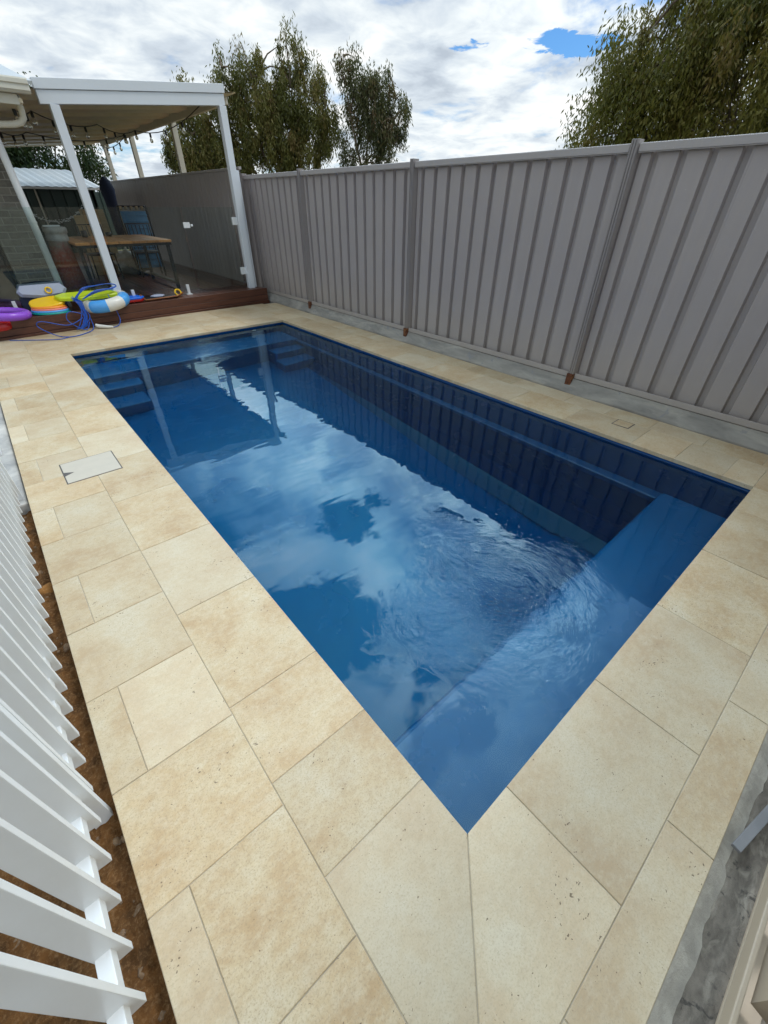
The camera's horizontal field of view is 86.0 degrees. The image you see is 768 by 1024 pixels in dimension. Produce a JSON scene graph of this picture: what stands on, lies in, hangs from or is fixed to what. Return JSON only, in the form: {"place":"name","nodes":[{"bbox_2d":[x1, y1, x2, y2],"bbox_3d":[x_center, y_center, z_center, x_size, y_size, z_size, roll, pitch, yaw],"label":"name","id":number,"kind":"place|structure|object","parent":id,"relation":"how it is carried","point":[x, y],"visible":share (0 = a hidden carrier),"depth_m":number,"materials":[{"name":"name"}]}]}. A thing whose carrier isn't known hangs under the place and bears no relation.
{"place":"outdoors","nodes":[
{"label":"outdoors","id":0,"kind":"place"},
{"bbox_2d":[0,403,30,514],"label":"concrete path","id":1,"kind":"structure","parent":0,"point":[8,460],"depth_m":2.99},
{"bbox_2d":[0,250,176,1023],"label":"soil","id":2,"kind":"structure","parent":0,"point":[116,874],"depth_m":1.16,"materials":[{"name":"brown soil"}]},
{"bbox_2d":[38,582,53,594],"bbox_3d":[-1.688,0.387,2.072,0.075,0.050,0.083,-5,37,-7],"label":"stone","id":3,"kind":"object","parent":2,"relation":"on","point":[46,588],"visible":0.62,"depth_m":2.05,"materials":[{"name":"stone"}]},
{"bbox_2d":[0,461,146,1023],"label":"slat fence","id":4,"kind":"object","parent":2,"relation":"on","point":[55,809],"visible":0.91,"depth_m":0.95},
{"bbox_2d":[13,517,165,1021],"bbox_3d":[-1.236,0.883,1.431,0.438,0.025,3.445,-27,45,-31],"label":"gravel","id":5,"kind":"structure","parent":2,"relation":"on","point":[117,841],"depth_m":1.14,"materials":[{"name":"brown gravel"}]},
{"bbox_2d":[0,251,269,340],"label":"deck","id":6,"kind":"structure","parent":2,"relation":"on","point":[220,296],"depth_m":7.10,"materials":[{"name":"brown wood"}]},
{"bbox_2d":[0,321,11,330],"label":"swim float","id":7,"kind":"object","parent":6,"relation":"on","point":[5,326],"visible":0.76,"depth_m":5.37,"materials":[{"name":"red plastic"}]},
{"bbox_2d":[0,307,31,321],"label":"swim ring","id":8,"kind":"object","parent":6,"relation":"on","point":[12,314],"visible":1,"depth_m":5.42,"materials":[{"name":"purple plastic"}]},
{"bbox_2d":[0,64,71,305],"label":"house","id":9,"kind":"structure","parent":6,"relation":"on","point":[25,255],"depth_m":5.95,"materials":[{"name":"grey brick"}]},
{"bbox_2d":[0,245,18,302],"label":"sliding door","id":10,"kind":"structure","parent":9,"relation":"in","point":[8,281],"depth_m":6.35,"materials":[{"name":"grey glass"}]},
{"bbox_2d":[12,106,199,143],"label":"string lights","id":11,"kind":"object","parent":9,"relation":"hanging from","point":[28,124],"visible":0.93,"depth_m":7.12,"materials":[{"name":"black plastic"}]},
{"bbox_2d":[15,281,68,310],"bbox_3d":[-4.886,-3.114,5.918,0.600,0.362,0.224,-27,45,-31],"label":"float bag","id":12,"kind":"object","parent":6,"relation":"on","point":[26,292],"visible":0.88,"depth_m":5.81,"materials":[{"name":"plastic"}]},
{"bbox_2d":[31,309,70,314],"bbox_3d":[-4.702,-2.833,5.820,0.470,0.038,0.376,-27,45,-31],"label":"foam disc","id":13,"kind":"object","parent":6,"relation":"on","point":[50,313],"visible":0.49,"depth_m":5.70,"materials":[{"name":"teal plastic"}]},
{"bbox_2d":[31,308,68,312],"bbox_3d":[-4.702,-2.852,5.805,0.450,0.037,0.360,-27,45,-31],"label":"foam disc","id":14,"kind":"object","parent":13,"relation":"on","point":[50,311],"visible":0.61,"depth_m":5.69,"materials":[{"name":"blue plastic"}]},
{"bbox_2d":[31,306,67,310],"bbox_3d":[-4.702,-2.870,5.792,0.430,0.037,0.344,-27,45,-31],"label":"foam disc","id":15,"kind":"object","parent":14,"relation":"on","point":[66,307],"visible":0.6,"depth_m":5.67,"materials":[{"name":"plastic"}]},
{"bbox_2d":[31,304,65,308],"bbox_3d":[-4.702,-2.887,5.779,0.410,0.036,0.328,-27,45,-31],"label":"foam disc","id":16,"kind":"object","parent":15,"relation":"on","point":[55,307],"visible":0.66,"depth_m":5.69,"materials":[{"name":"orange plastic"}]},
{"bbox_2d":[29,296,64,306],"bbox_3d":[-4.734,-2.943,5.787,0.420,0.119,0.297,-27,45,-31],"label":"kickboard","id":17,"kind":"object","parent":16,"relation":"on","point":[47,301],"visible":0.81,"depth_m":5.76,"materials":[{"name":"yellow plastic"}]},
{"bbox_2d":[41,225,89,292],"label":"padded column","id":18,"kind":"structure","parent":6,"relation":"on","point":[68,268],"depth_m":6.65,"materials":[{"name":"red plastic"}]},
{"bbox_2d":[73,215,123,280],"bbox_3d":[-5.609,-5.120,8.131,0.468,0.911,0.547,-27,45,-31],"label":"outdoor chair","id":19,"kind":"object","parent":6,"relation":"on","point":[91,254],"visible":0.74,"depth_m":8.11,"materials":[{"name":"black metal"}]},
{"bbox_2d":[79,289,129,312],"bbox_3d":[-4.143,-3.134,6.124,0.669,0.235,0.672,-27,45,-31],"label":"swim ring","id":20,"kind":"object","parent":6,"relation":"on","point":[121,299],"visible":0.78,"depth_m":5.94,"materials":[{"name":"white plastic"}]},
{"bbox_2d":[54,290,116,300],"bbox_3d":[-4.324,-3.175,6.032,0.840,0.082,0.342,-27,45,-31],"label":"foam board","id":21,"kind":"object","parent":20,"relation":"on","point":[81,296],"visible":0.85,"depth_m":5.96,"materials":[{"name":"plastic"}]},
{"bbox_2d":[11,209,197,307],"bbox_3d":[-4.434,-3.644,5.931,3.250,1.200,0.090,-27,45,-31],"label":"glass fence","id":22,"kind":"object","parent":6,"relation":"on","point":[132,293],"visible":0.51,"depth_m":6.54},
{"bbox_2d":[99,175,126,249],"bbox_3d":[-6.877,-7.521,10.596,0.340,1.780,0.331,-27,45,-31],"label":"folded umbrella","id":23,"kind":"object","parent":6,"relation":"on","point":[106,188],"visible":0.79,"depth_m":10.30,"materials":[{"name":"blue fabric"}]},
{"bbox_2d":[68,234,180,290],"bbox_3d":[-4.742,-4.475,7.411,1.428,0.750,1.730,-27,45,-31],"label":"outdoor table","id":24,"kind":"object","parent":6,"relation":"on","point":[79,243],"visible":0.75,"depth_m":6.94,"materials":[{"name":"brown wood"}]},
{"bbox_2d":[80,230,87,236],"bbox_3d":[-5.313,-4.931,7.304,0.100,0.100,0.100,-27,45,-31],"label":"cup","id":25,"kind":"object","parent":24,"relation":"on","point":[84,233],"visible":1,"depth_m":7.28,"materials":[{"name":"grey"}]},
{"bbox_2d":[0,77,256,289],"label":"pergola","id":26,"kind":"object","parent":6,"relation":"on","point":[122,106],"visible":0.73,"depth_m":6.33,"materials":[{"name":"white metal"}]},
{"bbox_2d":[33,205,82,223],"bbox_3d":[-8.574,-7.771,10.754,1.384,0.400,0.025,-27,45,-31],"label":"garland","id":27,"kind":"object","parent":26,"relation":"hanging from","point":[62,221],"visible":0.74,"depth_m":10.88},
{"bbox_2d":[0,132,128,154],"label":"string lights","id":28,"kind":"object","parent":26,"relation":"hanging from","point":[16,144],"visible":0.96,"depth_m":7.96,"materials":[{"name":"black plastic"}]},
{"bbox_2d":[182,211,246,288],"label":"glass gate","id":29,"kind":"structure","parent":26,"relation":"attached to","point":[234,220],"depth_m":6.97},
{"bbox_2d":[129,295,143,302],"bbox_3d":[-3.972,-3.334,6.448,0.394,0.054,0.281,-30,47,-34],"label":"kickboard","id":30,"kind":"object","parent":6,"relation":"on","point":[136,298],"visible":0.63,"depth_m":6.41,"materials":[{"name":"blue plastic"}]},
{"bbox_2d":[116,205,165,274],"bbox_3d":[-5.119,-5.739,8.722,0.572,1.206,0.201,-27,45,-31],"label":"chair","id":31,"kind":"object","parent":6,"relation":"on","point":[134,216],"visible":0.73,"depth_m":8.60,"materials":[{"name":"blue fabric"}]},
{"bbox_2d":[124,223,166,277],"bbox_3d":[-4.959,-5.449,8.577,0.468,0.911,0.547,-21,42,-26],"label":"outdoor chair","id":32,"kind":"object","parent":6,"relation":"on","point":[155,250],"visible":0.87,"depth_m":8.57,"materials":[{"name":"black metal"}]},
{"bbox_2d":[140,289,183,300],"bbox_3d":[-3.634,-3.569,6.743,0.701,0.108,0.372,-27,45,-31],"label":"shallow tray","id":33,"kind":"object","parent":6,"relation":"on","point":[149,298],"visible":0.99,"depth_m":6.70,"materials":[{"name":"brown wood"}]},
{"bbox_2d":[150,294,164,297],"bbox_3d":[-3.678,-3.514,6.698,0.227,0.050,0.120,-27,45,-31],"label":"cloth rag","id":34,"kind":"object","parent":33,"relation":"on","point":[157,295],"visible":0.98,"depth_m":6.67,"materials":[{"name":"white fabric"}]},
{"bbox_2d":[110,167,257,285],"bbox_3d":[-5.263,-6.944,10.063,0.048,1.955,8.870,-27,45,-31],"label":"screen fence","id":35,"kind":"object","parent":6,"relation":"on","point":[202,201],"visible":0.57,"depth_m":8.85,"materials":[{"name":"metal"}]},
{"bbox_2d":[267,292,767,454],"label":"concrete plinth","id":36,"kind":"structure","parent":2,"relation":"on","point":[738,435],"depth_m":4.04,"materials":[{"name":"grey concrete"}]},
{"bbox_2d":[241,132,767,432],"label":"steel fence","id":37,"kind":"object","parent":36,"relation":"on","point":[638,267],"visible":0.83,"depth_m":3.75,"materials":[{"name":"metal"}]},
{"bbox_2d":[79,209,120,272],"bbox_3d":[-6.003,-5.763,8.804,0.440,1.140,0.278,-27,45,-31],"label":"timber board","id":38,"kind":"object","parent":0,"point":[102,219],"visible":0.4,"depth_m":8.70,"materials":[{"name":"wood"}]},
{"bbox_2d":[113,249,148,273],"bbox_3d":[-5.454,-5.405,8.939,0.752,0.519,0.500,-27,45,-31],"label":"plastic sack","id":39,"kind":"object","parent":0,"point":[126,262],"visible":0.62,"depth_m":8.73,"materials":[{"name":"grey plastic"}]},
{"bbox_2d":[0,0,761,191],"label":"sky","id":40,"kind":"structure","parent":0,"point":[479,77],"materials":[{"name":"white"}]},
{"bbox_2d":[0,303,767,1023],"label":"paving","id":41,"kind":"structure","parent":0,"point":[598,781],"depth_m":1.35,"materials":[{"name":"stone"}]},
{"bbox_2d":[9,283,120,340],"bbox_3d":[-4.320,-2.780,5.717,0.489,0.515,1.568,22,42,26],"label":"hose","id":42,"kind":"object","parent":41,"relation":"on","point":[85,317],"visible":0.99,"depth_m":5.85,"materials":[{"name":"blue plastic"}]},
{"bbox_2d":[59,451,122,484],"bbox_3d":[-2.053,-0.312,2.889,0.334,0.024,0.328,-27,45,-31],"label":"skimmer lid","id":43,"kind":"object","parent":41,"relation":"in","point":[88,467],"visible":0.84,"depth_m":2.87,"materials":[{"name":"plastic"}]},
{"bbox_2d":[1,303,767,1023],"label":"grout","id":44,"kind":"object","parent":41,"relation":"in","point":[409,791],"visible":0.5,"depth_m":1.23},
{"bbox_2d":[611,419,634,428],"bbox_3d":[2.031,-0.741,3.503,0.134,0.023,0.142,-27,45,-31],"label":"drain lid","id":45,"kind":"object","parent":41,"relation":"on","point":[623,424],"visible":0.7,"depth_m":3.49,"materials":[{"name":"stone"}]},
{"bbox_2d":[74,323,748,833],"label":"water","id":46,"kind":"structure","parent":0,"point":[466,589],"depth_m":2.48,"materials":[{"name":"blue liquid"}]},
{"bbox_2d":[72,322,750,491],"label":"swimming pool","id":47,"kind":"structure","parent":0,"point":[672,463],"depth_m":4.08,"materials":[{"name":"blue tile"}]},
{"bbox_2d":[646,731,767,1023],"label":"mortar edge","id":48,"kind":"object","parent":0,"point":[682,967],"visible":0.97,"depth_m":1.10,"materials":[{"name":"grey concrete"}]},
{"bbox_2d":[672,765,767,1023],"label":"concrete footing","id":49,"kind":"object","parent":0,"point":[723,933],"depth_m":1.08,"materials":[{"name":"grey concrete"}]},
{"bbox_2d":[715,864,767,1023],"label":"steel fence","id":50,"kind":"object","parent":49,"relation":"on","point":[745,1000],"visible":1,"depth_m":0.93,"materials":[{"name":"beige metal"}]},
{"bbox_2d":[731,804,767,853],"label":"metal offcut","id":51,"kind":"object","parent":49,"relation":"on","point":[748,834],"visible":1,"depth_m":1.22,"materials":[{"name":"silver metal"}]},
{"label":"ground","id":52,"kind":"structure","parent":0,"visible":0},
{"bbox_2d":[13,167,99,253],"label":"garden shed","id":53,"kind":"structure","parent":52,"relation":"on","point":[51,194],"depth_m":12.14,"materials":[{"name":"metal"}]},
{"bbox_2d":[5,71,117,191],"bbox_3d":[-14.172,-12.087,14.198,8.871,5.461,3.410,-27,45,-31],"label":"broadleaf tree","id":54,"kind":"object","parent":52,"relation":"on","point":[22,157],"visible":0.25,"depth_m":14.97,"materials":[{"name":"green plant"}]},
{"bbox_2d":[94,192,128,249],"bbox_3d":[-15.040,-8.255,11.887,19.000,1.750,0.042,-27,45,-31],"label":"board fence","id":55,"kind":"object","parent":52,"relation":"on","point":[100,201],"visible":0.06,"depth_m":15.05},
{"bbox_2d":[160,66,259,174],"bbox_3d":[-6.089,-12.203,14.704,3.346,5.073,2.224,-10,38,-14],"label":"gum tree","id":56,"kind":"object","parent":52,"relation":"on","point":[203,151],"visible":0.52,"depth_m":13.93,"materials":[{"name":"green plant"}]},
{"bbox_2d":[199,11,344,174],"bbox_3d":[-3.716,-13.027,14.720,4.790,6.441,2.123,-7,38,-10],"label":"gum tree","id":57,"kind":"object","parent":52,"relation":"on","point":[271,112],"visible":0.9,"depth_m":13.80,"materials":[{"name":"green plant"}]},
{"bbox_2d":[330,36,413,166],"bbox_3d":[-0.449,-13.039,15.131,2.847,5.977,1.795,8,37,9],"label":"gum tree","id":58,"kind":"object","parent":52,"relation":"on","point":[383,137],"visible":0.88,"depth_m":14.23,"materials":[{"name":"green plant"}]},
{"bbox_2d":[555,0,767,149],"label":"gum tree","id":59,"kind":"object","parent":52,"relation":"on","point":[694,96],"visible":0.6,"depth_m":8.85,"materials":[{"name":"green plant"}]}
]}

